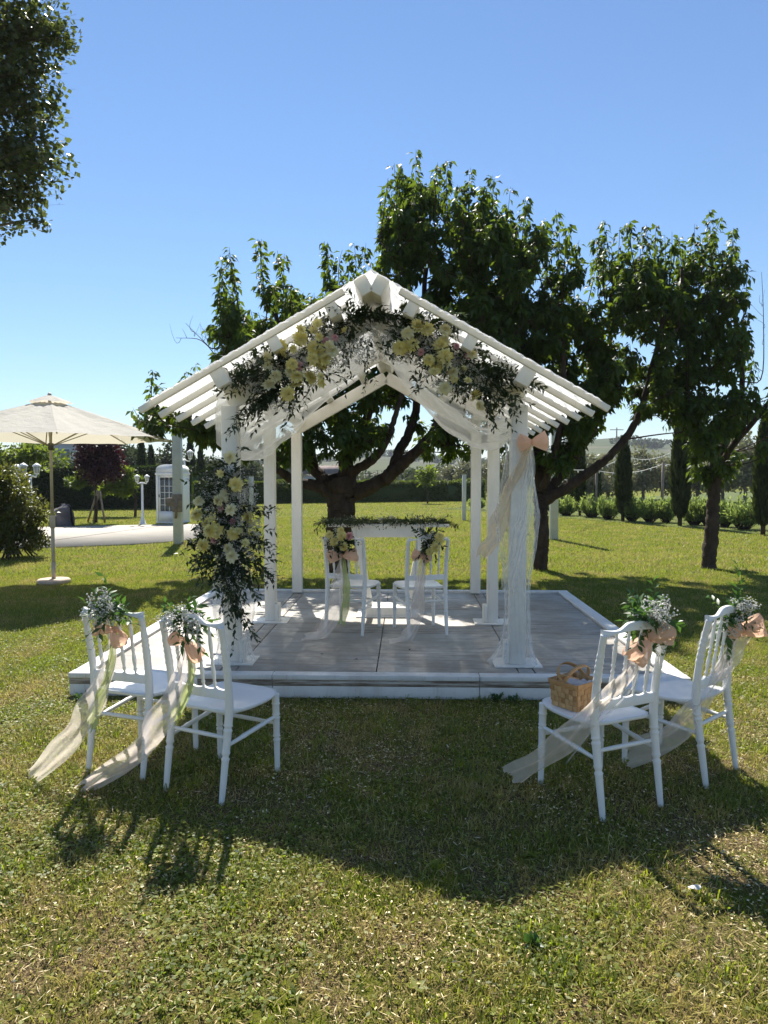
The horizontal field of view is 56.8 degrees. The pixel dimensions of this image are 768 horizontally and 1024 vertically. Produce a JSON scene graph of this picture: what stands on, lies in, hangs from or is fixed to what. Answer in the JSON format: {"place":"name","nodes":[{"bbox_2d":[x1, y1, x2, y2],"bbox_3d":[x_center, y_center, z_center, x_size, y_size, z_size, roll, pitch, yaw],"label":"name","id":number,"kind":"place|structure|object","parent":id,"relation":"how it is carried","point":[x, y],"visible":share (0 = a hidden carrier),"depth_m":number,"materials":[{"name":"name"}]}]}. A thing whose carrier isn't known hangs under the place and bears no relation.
{"place":"outdoors","nodes":[
{"label":"outdoors","id":0,"kind":"place"},
{"bbox_2d":[43,444,78,462],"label":"house","id":1,"kind":"structure","parent":0,"point":[68,448],"depth_m":61.79,"materials":[{"name":"grey tile"}]},
{"bbox_2d":[60,448,70,461],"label":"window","id":2,"kind":"structure","parent":1,"relation":"in","point":[67,450],"depth_m":61.76,"materials":[{"name":"glass"}]},
{"bbox_2d":[2,524,199,549],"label":"patio","id":3,"kind":"structure","parent":0,"point":[153,534],"depth_m":19.34,"materials":[{"name":"concrete"}]},
{"bbox_2d":[19,463,40,510],"bbox_3d":[-8.462,-0.207,17.011,0.260,1.929,0.552,1,3,24],"label":"lamp post","id":4,"kind":"object","parent":3,"relation":"on","point":[36,467],"visible":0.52,"depth_m":17.02,"materials":[{"name":"white metal"}]},
{"bbox_2d":[0,485,767,1023],"bbox_3d":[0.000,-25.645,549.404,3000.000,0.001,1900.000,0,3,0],"label":"lawn","id":5,"kind":"structure","parent":0,"point":[672,827],"depth_m":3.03,"materials":[{"name":"plant"}]},
{"bbox_2d":[0,460,60,559],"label":"bush","id":6,"kind":"object","parent":5,"relation":"on","point":[18,522],"visible":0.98,"depth_m":13.82,"materials":[{"name":"green plant"}]},
{"bbox_2d":[0,442,70,499],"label":"young tree","id":7,"kind":"object","parent":5,"relation":"on","point":[27,453],"visible":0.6,"depth_m":30.63,"materials":[{"name":"green plant"}]},
{"bbox_2d":[6,443,66,465],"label":"tree","id":8,"kind":"object","parent":5,"relation":"on","point":[56,463],"visible":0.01,"depth_m":51.61,"materials":[{"name":"green plant"}]},
{"bbox_2d":[0,0,83,247],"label":"poplar tree","id":9,"kind":"object","parent":5,"relation":"on","point":[23,31],"visible":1,"depth_m":10.60,"materials":[{"name":"green plant"}]},
{"bbox_2d":[48,504,74,526],"bbox_3d":[-10.380,0.103,22.755,0.820,0.739,0.608,1,3,25],"label":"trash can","id":10,"kind":"object","parent":5,"relation":"on","point":[65,517],"visible":0.74,"depth_m":22.52,"materials":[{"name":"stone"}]},
{"bbox_2d":[63,451,89,466],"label":"tree","id":11,"kind":"object","parent":5,"relation":"on","point":[70,461],"visible":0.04,"depth_m":54.37,"materials":[{"name":"green plant"}]},
{"bbox_2d":[74,690,88,703],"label":"weed","id":12,"kind":"object","parent":5,"relation":"on","point":[81,699],"visible":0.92,"depth_m":5.02,"materials":[{"name":"green plant"}]},
{"bbox_2d":[0,393,173,584],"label":"umbrella","id":13,"kind":"object","parent":5,"relation":"on","point":[49,420],"visible":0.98,"depth_m":10.26,"materials":[{"name":"fabric"}]},
{"bbox_2d":[87,490,97,521],"bbox_3d":[-10.181,-0.185,24.792,0.729,1.149,0.070,2,4,37],"label":"tree stake","id":14,"kind":"object","parent":5,"relation":"on","point":[90,513],"visible":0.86,"depth_m":24.78,"materials":[{"name":"brown wood"}]},
{"bbox_2d":[2,464,193,509],"bbox_3d":[-16.929,-1.204,34.723,14.818,2.384,1.602,-1,3,-14],"label":"hedge","id":15,"kind":"object","parent":5,"relation":"on","point":[82,498],"visible":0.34,"depth_m":34.74,"materials":[{"name":"green plant"}]},
{"bbox_2d":[70,436,129,522],"bbox_3d":[-9.872,-1.288,24.616,2.015,3.340,1.738,0,3,0],"label":"plum tree","id":16,"kind":"object","parent":5,"relation":"on","point":[108,460],"visible":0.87,"depth_m":24.26,"materials":[{"name":"purple plant"}]},
{"bbox_2d":[99,491,105,521],"bbox_3d":[-9.770,-0.176,24.622,0.213,1.122,0.066,-1,3,-20],"label":"tree stake","id":17,"kind":"object","parent":5,"relation":"on","point":[100,495],"visible":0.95,"depth_m":24.59,"materials":[{"name":"brown wood"}]},
{"bbox_2d":[62,465,145,516],"bbox_3d":[-11.224,-0.919,28.416,3.229,2.225,1.639,0,3,5],"label":"young tree","id":18,"kind":"object","parent":5,"relation":"on","point":[127,486],"visible":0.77,"depth_m":28.14,"materials":[{"name":"green plant"}]},
{"bbox_2d":[116,444,161,465],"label":"tree","id":19,"kind":"object","parent":5,"relation":"on","point":[130,453],"visible":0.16,"depth_m":54.20,"materials":[{"name":"green plant"}]},
{"bbox_2d":[81,605,198,781],"bbox_3d":[-1.361,0.942,3.992,0.433,0.927,0.493,1,3,20],"label":"chair","id":20,"kind":"object","parent":5,"relation":"on","point":[147,683],"visible":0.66,"depth_m":3.84,"materials":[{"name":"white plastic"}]},
{"bbox_2d":[28,572,140,783],"bbox_3d":[-1.552,0.863,3.741,0.608,1.114,0.291,0,3,0],"label":"chair bouquet","id":21,"kind":"object","parent":20,"relation":"attached to","point":[100,629],"visible":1,"depth_m":3.68,"materials":[{"name":"beige fabric"}]},
{"bbox_2d":[135,443,147,470],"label":"cypress","id":22,"kind":"object","parent":5,"relation":"on","point":[141,459],"visible":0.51,"depth_m":41.73,"materials":[{"name":"green plant"}]},
{"bbox_2d":[134,475,149,524],"bbox_3d":[-8.053,-0.407,23.646,0.496,1.671,0.260,0,3,0],"label":"lamp post","id":23,"kind":"object","parent":5,"relation":"on","point":[142,521],"visible":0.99,"depth_m":23.61,"materials":[{"name":"white metal"}]},
{"bbox_2d":[146,443,155,469],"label":"cypress","id":24,"kind":"object","parent":5,"relation":"on","point":[151,459],"visible":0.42,"depth_m":43.75,"materials":[{"name":"green plant"}]},
{"bbox_2d":[154,439,186,464],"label":"tree","id":25,"kind":"object","parent":5,"relation":"on","point":[167,459],"visible":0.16,"depth_m":57.35,"materials":[{"name":"green plant"}]},
{"bbox_2d":[155,464,189,523],"bbox_3d":[-7.322,-0.633,24.617,0.860,2.025,0.875,1,3,14],"label":"phone booth","id":26,"kind":"object","parent":5,"relation":"on","point":[164,491],"visible":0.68,"depth_m":24.30,"materials":[{"name":"white metal"}]},
{"bbox_2d":[158,475,172,521],"bbox_3d":[-7.416,-0.466,24.240,0.630,1.610,0.085,1,3,14],"label":"door","id":27,"kind":"structure","parent":26,"relation":"in","point":[164,486],"depth_m":24.27,"materials":[{"name":"white wood"}]},
{"bbox_2d":[166,424,183,543],"bbox_3d":[-4.949,-0.834,16.805,0.371,3.201,0.285,0,3,0],"label":"pole","id":28,"kind":"object","parent":5,"relation":"on","point":[175,502],"visible":0.81,"depth_m":16.74,"materials":[{"name":"grey paint"}]},
{"bbox_2d":[183,450,193,465],"bbox_3d":[-7.431,-1.018,26.482,0.273,2.610,0.724,3,4,44],"label":"lamp post","id":29,"kind":"object","parent":5,"relation":"on","point":[190,453],"visible":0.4,"depth_m":26.53,"materials":[{"name":"white metal"}]},
{"bbox_2d":[185,441,195,477],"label":"cypress","id":30,"kind":"object","parent":5,"relation":"on","point":[190,446],"visible":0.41,"depth_m":43.74,"materials":[{"name":"green plant"}]},
{"bbox_2d":[195,448,205,480],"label":"cypress","id":31,"kind":"object","parent":5,"relation":"on","point":[200,464],"visible":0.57,"depth_m":45.74,"materials":[{"name":"green plant"}]},
{"bbox_2d":[195,454,221,479],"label":"tree","id":32,"kind":"object","parent":5,"relation":"on","point":[209,464],"visible":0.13,"depth_m":59.25,"materials":[{"name":"green plant"}]},
{"bbox_2d":[159,614,279,804],"bbox_3d":[-0.854,0.955,3.733,0.433,0.927,0.493,1,3,26],"label":"chair","id":33,"kind":"object","parent":5,"relation":"on","point":[227,697],"visible":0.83,"depth_m":3.61,"materials":[{"name":"white plastic"}]},
{"bbox_2d":[74,596,219,791],"bbox_3d":[-1.189,0.928,3.538,0.754,1.034,0.344,0,3,0],"label":"chair bouquet","id":34,"kind":"object","parent":33,"relation":"on","point":[113,769],"visible":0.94,"depth_m":3.49,"materials":[{"name":"beige fabric"}]},
{"bbox_2d":[249,476,253,506],"bbox_3d":[-6.029,-0.807,32.261,0.188,1.616,0.188,0,3,0],"label":"pole","id":35,"kind":"object","parent":5,"relation":"on","point":[252,493],"visible":0.51,"depth_m":32.17,"materials":[{"name":"grey paint"}]},
{"bbox_2d":[241,460,263,480],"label":"tree","id":36,"kind":"object","parent":5,"relation":"on","point":[253,469],"visible":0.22,"depth_m":61.64,"materials":[{"name":"green plant"}]},
{"bbox_2d":[302,466,338,479],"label":"house","id":37,"kind":"structure","parent":5,"relation":"on","point":[329,470],"depth_m":70.55,"materials":[{"name":"grey tile"}]},
{"bbox_2d":[125,150,534,572],"bbox_3d":[-0.771,-2.481,11.779,6.816,7.176,2.709,0,3,0],"label":"cherry tree","id":38,"kind":"object","parent":5,"relation":"on","point":[479,238],"visible":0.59,"depth_m":11.27,"materials":[{"name":"green plant"}]},
{"bbox_2d":[193,478,486,503],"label":"hedge","id":39,"kind":"object","parent":5,"relation":"on","point":[409,490],"visible":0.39,"depth_m":45.26,"materials":[{"name":"green plant"}]},
{"bbox_2d":[68,589,690,700],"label":"platform","id":40,"kind":"structure","parent":5,"relation":"on","point":[456,662],"depth_m":5.89,"materials":[{"name":"paint"}]},
{"bbox_2d":[323,536,380,635],"bbox_3d":[-0.299,0.649,6.670,0.433,0.927,0.493,1,3,17],"label":"chair","id":41,"kind":"object","parent":40,"relation":"on","point":[359,581],"visible":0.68,"depth_m":6.52,"materials":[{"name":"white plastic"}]},
{"bbox_2d":[301,523,361,640],"bbox_3d":[-0.464,0.631,6.349,0.592,1.071,0.242,-1,3,-14],"label":"chair bouquet","id":42,"kind":"object","parent":41,"relation":"attached to","point":[341,540],"visible":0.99,"depth_m":6.37,"materials":[{"name":"white fabric"}]},
{"bbox_2d":[138,269,610,667],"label":"pavilion","id":43,"kind":"structure","parent":40,"relation":"on","point":[193,396],"depth_m":5.47,"materials":[{"name":"white wood"}]},
{"bbox_2d":[174,447,286,656],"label":"flower column","id":44,"kind":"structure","parent":43,"relation":"attached to","point":[211,535],"depth_m":5.25,"materials":[{"name":"green plant"}]},
{"bbox_2d":[215,331,377,459],"bbox_3d":[-0.711,-0.975,6.291,1.308,1.036,1.594,0,3,0],"label":"tulle swag","id":45,"kind":"object","parent":43,"relation":"hanging from","point":[319,397],"visible":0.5,"depth_m":6.15,"materials":[{"name":"white fabric"}]},
{"bbox_2d":[212,288,410,441],"bbox_3d":[-0.520,-1.127,5.313,1.515,1.227,0.574,0,3,0],"label":"flower garland","id":46,"kind":"object","parent":43,"relation":"attached to","point":[322,353],"visible":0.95,"depth_m":5.21,"materials":[{"name":"green plant"}]},
{"bbox_2d":[380,332,524,450],"bbox_3d":[0.559,-1.017,6.248,1.208,0.947,1.556,0,3,0],"label":"tulle swag","id":47,"kind":"object","parent":43,"relation":"hanging from","point":[458,427],"visible":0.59,"depth_m":6.01,"materials":[{"name":"white fabric"}]},
{"bbox_2d":[367,286,548,433],"bbox_3d":[0.541,-1.117,5.212,1.364,1.097,0.497,0,3,0],"label":"flower garland","id":48,"kind":"object","parent":43,"relation":"attached to","point":[440,360],"visible":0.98,"depth_m":5.17,"materials":[{"name":"green plant"}]},
{"bbox_2d":[476,430,548,587],"bbox_3d":[0.929,0.008,5.443,0.291,1.245,0.630,-3,4,-43],"label":"post bow","id":49,"kind":"object","parent":43,"relation":"attached to","point":[498,523],"visible":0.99,"depth_m":5.34,"materials":[{"name":"beige fabric"}]},
{"bbox_2d":[328,523,448,617],"bbox_3d":[0.048,0.597,7.439,1.260,0.949,0.420,0,3,2],"label":"altar table","id":50,"kind":"object","parent":40,"relation":"on","point":[366,530],"visible":0.62,"depth_m":7.37,"materials":[{"name":"white wood"}]},
{"bbox_2d":[313,513,459,534],"bbox_3d":[0.017,0.130,7.335,1.548,0.247,0.445,0,3,0],"label":"table garland","id":51,"kind":"object","parent":50,"relation":"on","point":[349,521],"visible":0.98,"depth_m":7.34,"materials":[{"name":"green plant"}]},
{"bbox_2d":[392,534,449,635],"bbox_3d":[0.343,0.652,6.610,0.433,0.927,0.493,-1,3,-14],"label":"chair","id":52,"kind":"object","parent":40,"relation":"on","point":[407,584],"visible":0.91,"depth_m":6.45,"materials":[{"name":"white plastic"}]},
{"bbox_2d":[389,520,447,643],"bbox_3d":[0.269,0.619,6.281,0.609,1.112,0.253,-1,3,-20],"label":"chair bouquet","id":53,"kind":"object","parent":52,"relation":"attached to","point":[431,546],"visible":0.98,"depth_m":6.32,"materials":[{"name":"white fabric"}]},
{"bbox_2d":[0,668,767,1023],"bbox_3d":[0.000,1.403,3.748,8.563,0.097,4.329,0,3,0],"label":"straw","id":54,"kind":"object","parent":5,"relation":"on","point":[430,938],"visible":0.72,"depth_m":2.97,"materials":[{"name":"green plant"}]},
{"bbox_2d":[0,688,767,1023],"bbox_3d":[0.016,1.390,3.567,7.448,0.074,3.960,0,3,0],"label":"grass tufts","id":55,"kind":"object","parent":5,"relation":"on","point":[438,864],"visible":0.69,"depth_m":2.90,"materials":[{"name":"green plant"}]},
{"bbox_2d":[414,464,438,503],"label":"young tree","id":56,"kind":"object","parent":5,"relation":"on","point":[427,475],"visible":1,"depth_m":42.13,"materials":[{"name":"green plant"}]},
{"bbox_2d":[434,464,458,480],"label":"olive tree","id":57,"kind":"object","parent":5,"relation":"on","point":[446,472],"visible":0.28,"depth_m":63.16,"materials":[{"name":"green plant"}]},
{"bbox_2d":[440,457,486,492],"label":"olive tree","id":58,"kind":"object","parent":5,"relation":"on","point":[464,467],"visible":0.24,"depth_m":59.70,"materials":[{"name":"green plant"}]},
{"bbox_2d":[462,474,466,519],"bbox_3d":[2.945,-0.536,26.084,0.152,1.686,0.152,0,3,0],"label":"pole","id":59,"kind":"object","parent":5,"relation":"on","point":[464,496],"visible":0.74,"depth_m":26.01,"materials":[{"name":"grey paint"}]},
{"bbox_2d":[183,458,749,491],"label":"distant grove","id":60,"kind":"object","parent":5,"relation":"on","point":[404,475],"visible":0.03,"depth_m":82.38,"materials":[{"name":"green plant"}]},
{"bbox_2d":[481,462,505,493],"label":"olive tree","id":61,"kind":"object","parent":5,"relation":"on","point":[500,481],"visible":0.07,"depth_m":61.79,"materials":[{"name":"green plant"}]},
{"bbox_2d":[489,692,503,700],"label":"weed","id":62,"kind":"object","parent":5,"relation":"on","point":[496,697],"visible":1,"depth_m":5.05,"materials":[{"name":"green plant"}]},
{"bbox_2d":[486,454,534,488],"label":"olive tree","id":63,"kind":"object","parent":5,"relation":"on","point":[504,467],"visible":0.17,"depth_m":57.94,"materials":[{"name":"green plant"}]},
{"bbox_2d":[505,693,518,702],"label":"weed","id":64,"kind":"object","parent":5,"relation":"on","point":[510,698],"visible":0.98,"depth_m":5.04,"materials":[{"name":"green plant"}]},
{"bbox_2d":[524,930,544,951],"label":"weed","id":65,"kind":"object","parent":5,"relation":"on","point":[532,938],"visible":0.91,"depth_m":2.40,"materials":[{"name":"green plant"}]},
{"bbox_2d":[549,429,558,539],"bbox_3d":[4.332,-0.953,18.046,0.202,3.315,0.202,0,3,0],"label":"pole","id":66,"kind":"object","parent":5,"relation":"on","point":[553,521],"visible":0.27,"depth_m":18.01,"materials":[{"name":"grey paint"}]},
{"bbox_2d":[489,203,702,569],"bbox_3d":[3.544,-2.015,12.079,3.997,6.189,2.559,0,3,0],"label":"cherry tree","id":67,"kind":"object","parent":5,"relation":"on","point":[643,294],"visible":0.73,"depth_m":11.58,"materials":[{"name":"green plant"}]},
{"bbox_2d":[585,452,614,498],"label":"olive tree","id":68,"kind":"object","parent":5,"relation":"on","point":[606,481],"visible":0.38,"depth_m":49.37,"materials":[{"name":"green plant"}]},
{"bbox_2d":[538,620,664,821],"bbox_3d":[1.088,0.963,3.563,0.433,0.927,0.493,-1,3,-24],"label":"chair","id":69,"kind":"object","parent":5,"relation":"on","point":[624,709],"visible":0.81,"depth_m":3.42,"materials":[{"name":"white plastic"}]},
{"bbox_2d":[548,662,601,711],"bbox_3d":[0.968,0.879,3.620,0.226,0.217,0.185,-2,4,-38],"label":"basket","id":70,"kind":"object","parent":69,"relation":"on","point":[571,689],"visible":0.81,"depth_m":3.57,"materials":[{"name":"brown wicker"}]},
{"bbox_2d":[503,575,686,782],"bbox_3d":[1.011,0.846,3.436,0.840,1.098,0.329,0,3,3],"label":"chair bouquet","id":71,"kind":"object","parent":69,"relation":"on","point":[664,633],"visible":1,"depth_m":3.34,"materials":[{"name":"beige fabric"}]},
{"bbox_2d":[592,455,616,497],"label":"olive tree","id":72,"kind":"object","parent":5,"relation":"on","point":[611,465],"visible":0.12,"depth_m":53.80,"materials":[{"name":"green plant"}]},
{"bbox_2d":[622,605,743,788],"bbox_3d":[1.641,0.946,3.918,0.433,0.927,0.493,-2,4,-41],"label":"chair","id":73,"kind":"object","parent":5,"relation":"on","point":[679,690],"visible":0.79,"depth_m":3.78,"materials":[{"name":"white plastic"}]},
{"bbox_2d":[626,559,767,763],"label":"chair bouquet","id":74,"kind":"object","parent":73,"relation":"on","point":[753,625],"visible":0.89,"depth_m":3.75,"materials":[{"name":"beige fabric"}]},
{"bbox_2d":[647,209,767,568],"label":"cherry tree","id":75,"kind":"object","parent":5,"relation":"on","point":[711,440],"visible":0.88,"depth_m":11.82,"materials":[{"name":"green plant"}]},
{"bbox_2d":[749,415,767,534],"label":"cypress","id":76,"kind":"object","parent":5,"relation":"on","point":[759,498],"visible":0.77,"depth_m":19.34,"materials":[{"name":"green plant"}]},
{"bbox_2d":[0,0,767,460],"label":"sky","id":77,"kind":"structure","parent":0,"point":[197,129],"materials":[{"name":"blue"}]},
{"bbox_2d":[318,438,706,479],"bbox_3d":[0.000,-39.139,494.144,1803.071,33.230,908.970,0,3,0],"label":"hills","id":78,"kind":"structure","parent":0,"point":[600,446],"depth_m":372.83,"materials":[{"name":"green plant"}]},
{"bbox_2d":[183,435,754,465],"bbox_3d":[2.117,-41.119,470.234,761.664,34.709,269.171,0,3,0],"label":"distant trees","id":79,"kind":"object","parent":78,"relation":"on","point":[656,443],"visible":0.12,"depth_m":446.23,"materials":[{"name":"green plant"}]},
{"bbox_2d":[441,491,767,533],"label":"meadow","id":80,"kind":"structure","parent":0,"point":[734,496],"depth_m":29.93,"materials":[{"name":"green plant"}]},
{"bbox_2d":[466,497,485,507],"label":"shrub","id":81,"kind":"object","parent":80,"relation":"on","point":[482,504],"visible":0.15,"depth_m":34.04,"materials":[{"name":"green plant"}]},
{"bbox_2d":[558,495,578,515],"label":"shrub","id":82,"kind":"object","parent":80,"relation":"on","point":[568,507],"visible":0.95,"depth_m":28.91,"materials":[{"name":"green plant"}]},
{"bbox_2d":[568,469,574,501],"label":"cypress","id":83,"kind":"object","parent":80,"relation":"on","point":[571,475],"visible":0.36,"depth_m":33.37,"materials":[{"name":"green plant"}]},
{"bbox_2d":[573,451,587,515],"bbox_3d":[8.036,-1.465,29.050,0.606,3.248,0.587,2,4,37],"label":"cypress","id":84,"kind":"object","parent":80,"relation":"on","point":[580,491],"visible":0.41,"depth_m":28.91,"materials":[{"name":"green plant"}]},
{"bbox_2d":[578,491,604,517],"bbox_3d":[8.159,-0.298,27.708,1.227,1.065,1.079,0,3,0],"label":"shrub","id":85,"kind":"object","parent":80,"relation":"on","point":[588,510],"visible":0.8,"depth_m":27.62,"materials":[{"name":"green plant"}]},
{"bbox_2d":[595,472,597,501],"bbox_3d":[8.667,-0.793,28.996,0.092,1.911,0.092,1,3,22],"label":"light post","id":86,"kind":"object","parent":80,"relation":"on","point":[596,478],"visible":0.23,"depth_m":28.95,"materials":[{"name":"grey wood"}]},
{"bbox_2d":[592,470,602,498],"bbox_3d":[9.694,-1.069,32.245,0.482,2.141,0.454,0,3,0],"label":"cypress","id":87,"kind":"object","parent":80,"relation":"on","point":[599,486],"visible":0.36,"depth_m":32.13,"materials":[{"name":"green plant"}]},
{"bbox_2d":[596,495,618,519],"bbox_3d":[8.418,-0.172,26.516,1.024,0.989,1.054,0,3,0],"label":"shrub","id":88,"kind":"object","parent":80,"relation":"on","point":[607,510],"visible":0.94,"depth_m":26.32,"materials":[{"name":"green plant"}]},
{"bbox_2d":[612,435,633,520],"bbox_3d":[8.532,-1.212,25.282,0.739,3.116,0.728,0,3,0],"label":"cypress","id":89,"kind":"object","parent":80,"relation":"on","point":[623,484],"visible":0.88,"depth_m":25.12,"materials":[{"name":"green plant"}]},
{"bbox_2d":[616,492,643,520],"bbox_3d":[8.873,-0.201,25.335,0.994,1.105,0.959,-1,3,-17],"label":"shrub","id":90,"kind":"object","parent":80,"relation":"on","point":[631,511],"visible":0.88,"depth_m":25.14,"materials":[{"name":"green plant"}]},
{"bbox_2d":[611,444,668,499],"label":"olive tree","id":91,"kind":"object","parent":80,"relation":"on","point":[643,481],"visible":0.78,"depth_m":47.32,"materials":[{"name":"green plant"}]},
{"bbox_2d":[636,492,665,522],"bbox_3d":[9.279,-0.180,24.632,0.913,1.134,0.960,0,3,0],"label":"shrub","id":92,"kind":"object","parent":80,"relation":"on","point":[650,510],"visible":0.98,"depth_m":24.48,"materials":[{"name":"green plant"}]},
{"bbox_2d":[649,449,670,496],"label":"olive tree","id":93,"kind":"object","parent":80,"relation":"on","point":[667,461],"visible":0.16,"depth_m":49.62,"materials":[{"name":"green plant"}]},
{"bbox_2d":[661,463,663,498],"bbox_3d":[10.592,-0.806,26.993,0.092,2.135,0.092,1,3,22],"label":"light post","id":94,"kind":"object","parent":80,"relation":"on","point":[662,485],"visible":0.65,"depth_m":26.94,"materials":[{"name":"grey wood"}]},
{"bbox_2d":[562,458,748,482],"bbox_3d":[7.874,-1.528,25.454,9.037,0.974,5.590,-1,3,-26],"label":"string light","id":95,"kind":"object","parent":94,"relation":"hanging from","point":[639,471],"visible":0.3,"depth_m":27.41,"materials":[{"name":"white"}]},
{"bbox_2d":[657,497,674,522],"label":"shrub","id":96,"kind":"object","parent":80,"relation":"on","point":[668,513],"visible":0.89,"depth_m":24.44,"materials":[{"name":"green plant"}]},
{"bbox_2d":[668,426,691,525],"bbox_3d":[9.604,-1.554,22.972,0.734,4.028,0.757,2,3,29],"label":"cypress","id":97,"kind":"object","parent":80,"relation":"on","point":[680,491],"visible":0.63,"depth_m":22.82,"materials":[{"name":"green plant"}]},
{"bbox_2d":[577,445,753,472],"bbox_3d":[8.506,-2.064,26.779,10.318,1.216,5.385,-2,3,-29],"label":"string light","id":98,"kind":"object","parent":97,"relation":"hanging from","point":[647,459],"visible":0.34,"depth_m":29.56,"materials":[{"name":"white"}]},
{"bbox_2d":[683,495,705,524],"bbox_3d":[10.232,-0.082,23.385,1.060,1.061,0.979,2,3,31],"label":"shrub","id":99,"kind":"object","parent":80,"relation":"on","point":[692,515],"visible":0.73,"depth_m":23.20,"materials":[{"name":"green plant"}]},
{"bbox_2d":[691,453,709,499],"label":"olive tree","id":100,"kind":"object","parent":80,"relation":"on","point":[696,486],"visible":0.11,"depth_m":45.92,"materials":[{"name":"green plant"}]},
{"bbox_2d":[695,497,707,525],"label":"shrub","id":101,"kind":"object","parent":80,"relation":"on","point":[703,515],"visible":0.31,"depth_m":22.98,"materials":[{"name":"green plant"}]},
{"bbox_2d":[700,448,748,500],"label":"olive tree","id":102,"kind":"object","parent":80,"relation":"on","point":[728,489],"visible":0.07,"depth_m":43.69,"materials":[{"name":"green plant"}]},
{"bbox_2d":[719,495,736,526],"bbox_3d":[10.771,-0.020,22.443,0.850,1.030,0.843,-1,3,-23],"label":"shrub","id":103,"kind":"object","parent":80,"relation":"on","point":[723,522],"visible":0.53,"depth_m":22.33,"materials":[{"name":"green plant"}]},
{"bbox_2d":[722,492,756,529],"bbox_3d":[10.861,-0.029,21.375,1.198,1.155,1.043,0,3,0],"label":"shrub","id":104,"kind":"object","parent":80,"relation":"on","point":[741,516],"visible":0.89,"depth_m":21.23,"materials":[{"name":"green plant"}]},
{"bbox_2d":[723,426,755,503],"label":"olive tree","id":105,"kind":"object","parent":80,"relation":"on","point":[744,477],"visible":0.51,"depth_m":41.50,"materials":[{"name":"green plant"}]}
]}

